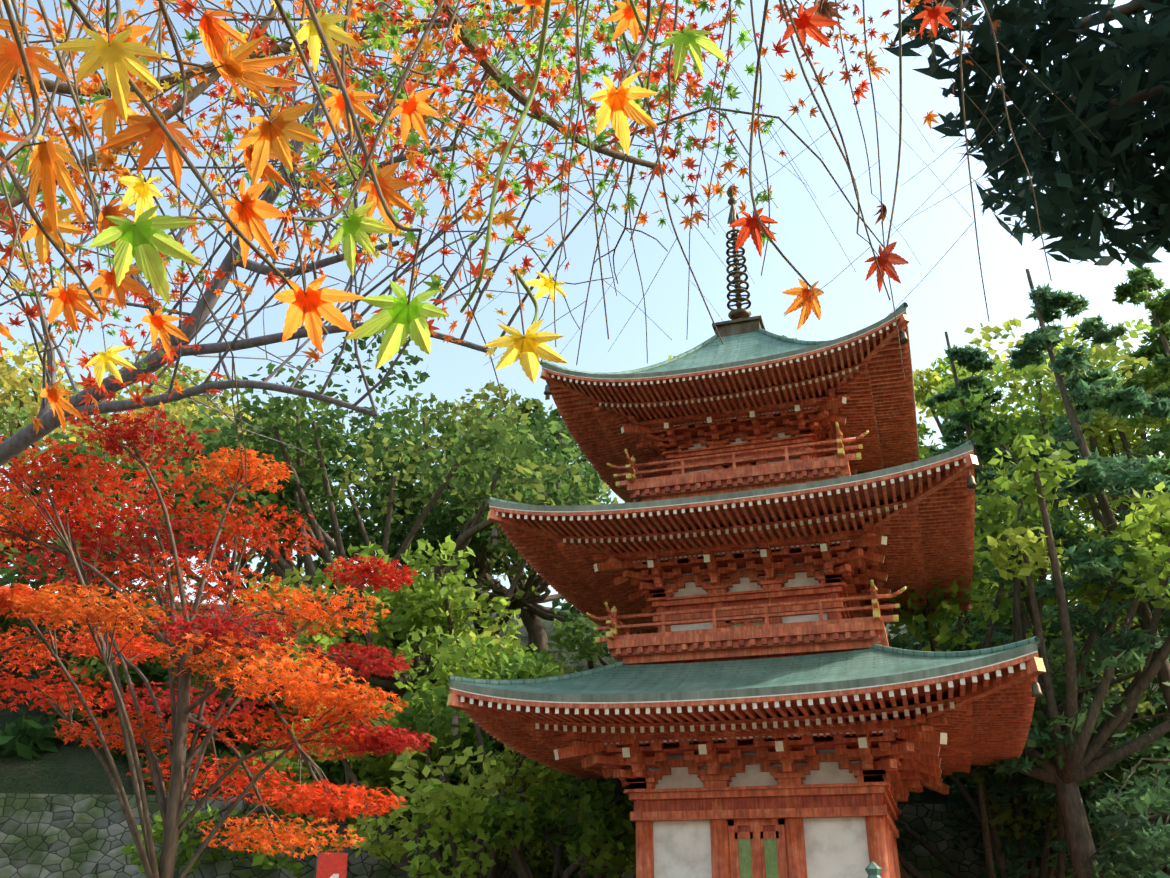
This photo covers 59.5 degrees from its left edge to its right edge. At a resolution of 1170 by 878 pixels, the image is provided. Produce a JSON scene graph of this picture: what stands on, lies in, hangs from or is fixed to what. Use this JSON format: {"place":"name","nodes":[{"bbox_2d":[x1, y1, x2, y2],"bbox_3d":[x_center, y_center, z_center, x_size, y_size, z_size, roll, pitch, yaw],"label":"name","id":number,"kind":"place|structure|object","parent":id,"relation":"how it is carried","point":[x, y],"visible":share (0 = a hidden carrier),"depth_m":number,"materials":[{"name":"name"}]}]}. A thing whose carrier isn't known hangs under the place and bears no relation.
{"place":"outdoors","nodes":[
{"label":"outdoors","id":0,"kind":"place"},
{"bbox_2d":[0,401,434,877],"bbox_3d":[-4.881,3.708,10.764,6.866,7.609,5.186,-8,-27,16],"label":"red maple","id":1,"kind":"object","parent":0,"point":[27,602],"depth_m":11.05,"materials":[{"name":"red plant"}]},
{"bbox_2d":[0,0,1043,498],"bbox_3d":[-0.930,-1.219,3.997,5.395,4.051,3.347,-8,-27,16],"label":"maple","id":2,"kind":"object","parent":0,"point":[390,38],"depth_m":3.29,"materials":[{"name":"orange plant"}]},
{"bbox_2d":[0,0,1100,432],"bbox_3d":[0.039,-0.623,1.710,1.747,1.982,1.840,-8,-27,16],"label":"maple spray","id":3,"kind":"object","parent":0,"point":[142,238],"depth_m":0.83,"materials":[{"name":"orange plant"}]},
{"bbox_2d":[0,599,1166,804],"bbox_3d":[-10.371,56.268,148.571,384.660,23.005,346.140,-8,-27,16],"label":"hillside","id":4,"kind":"structure","parent":0,"point":[69,767],"depth_m":27.88,"materials":[{"name":"green plant"}]},
{"bbox_2d":[0,312,1169,877],"bbox_3d":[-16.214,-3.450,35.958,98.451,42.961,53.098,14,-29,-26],"label":"broadleaf trees","id":5,"kind":"object","parent":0,"point":[522,448],"depth_m":28.14,"materials":[{"name":"green plant"}]},
{"bbox_2d":[0,0,1169,607],"label":"sky","id":6,"kind":"structure","parent":0,"point":[950,299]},
{"label":"ground","id":7,"kind":"structure","parent":0,"visible":0},
{"bbox_2d":[314,845,347,877],"bbox_3d":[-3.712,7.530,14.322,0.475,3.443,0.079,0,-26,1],"label":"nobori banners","id":8,"kind":"object","parent":7,"relation":"on","point":[333,865],"visible":0.98,"depth_m":14.95,"materials":[{"name":"red fabric"}]},
{"bbox_2d":[0,0,702,465],"bbox_3d":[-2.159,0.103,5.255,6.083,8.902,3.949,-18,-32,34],"label":"bare cherry tree","id":9,"kind":"object","parent":7,"relation":"on","point":[18,442],"visible":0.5,"depth_m":5.81,"materials":[{"name":"brown plant"}]},
{"bbox_2d":[0,793,1169,877],"bbox_3d":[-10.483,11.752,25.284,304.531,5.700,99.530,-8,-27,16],"label":"retaining wall","id":10,"kind":"structure","parent":7,"relation":"on","point":[65,835],"depth_m":26.21,"materials":[{"name":"stone"}]},
{"bbox_2d":[447,185,1045,877],"bbox_3d":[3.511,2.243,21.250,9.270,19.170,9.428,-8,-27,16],"label":"pagoda","id":11,"kind":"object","parent":7,"relation":"on","point":[749,555],"visible":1,"depth_m":18.14,"materials":[{"name":"paint"}]},
{"bbox_2d":[865,861,881,877],"bbox_3d":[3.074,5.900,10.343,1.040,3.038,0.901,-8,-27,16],"label":"post","id":12,"kind":"object","parent":7,"relation":"on","point":[873,869],"visible":1,"depth_m":10.92,"materials":[{"name":"metal"}]},
{"bbox_2d":[884,0,1169,877],"bbox_3d":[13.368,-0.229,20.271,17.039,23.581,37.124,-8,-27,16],"label":"conifers","id":13,"kind":"object","parent":7,"relation":"on","point":[1090,132],"depth_m":17.10,"materials":[{"name":"green plant"}]}
]}

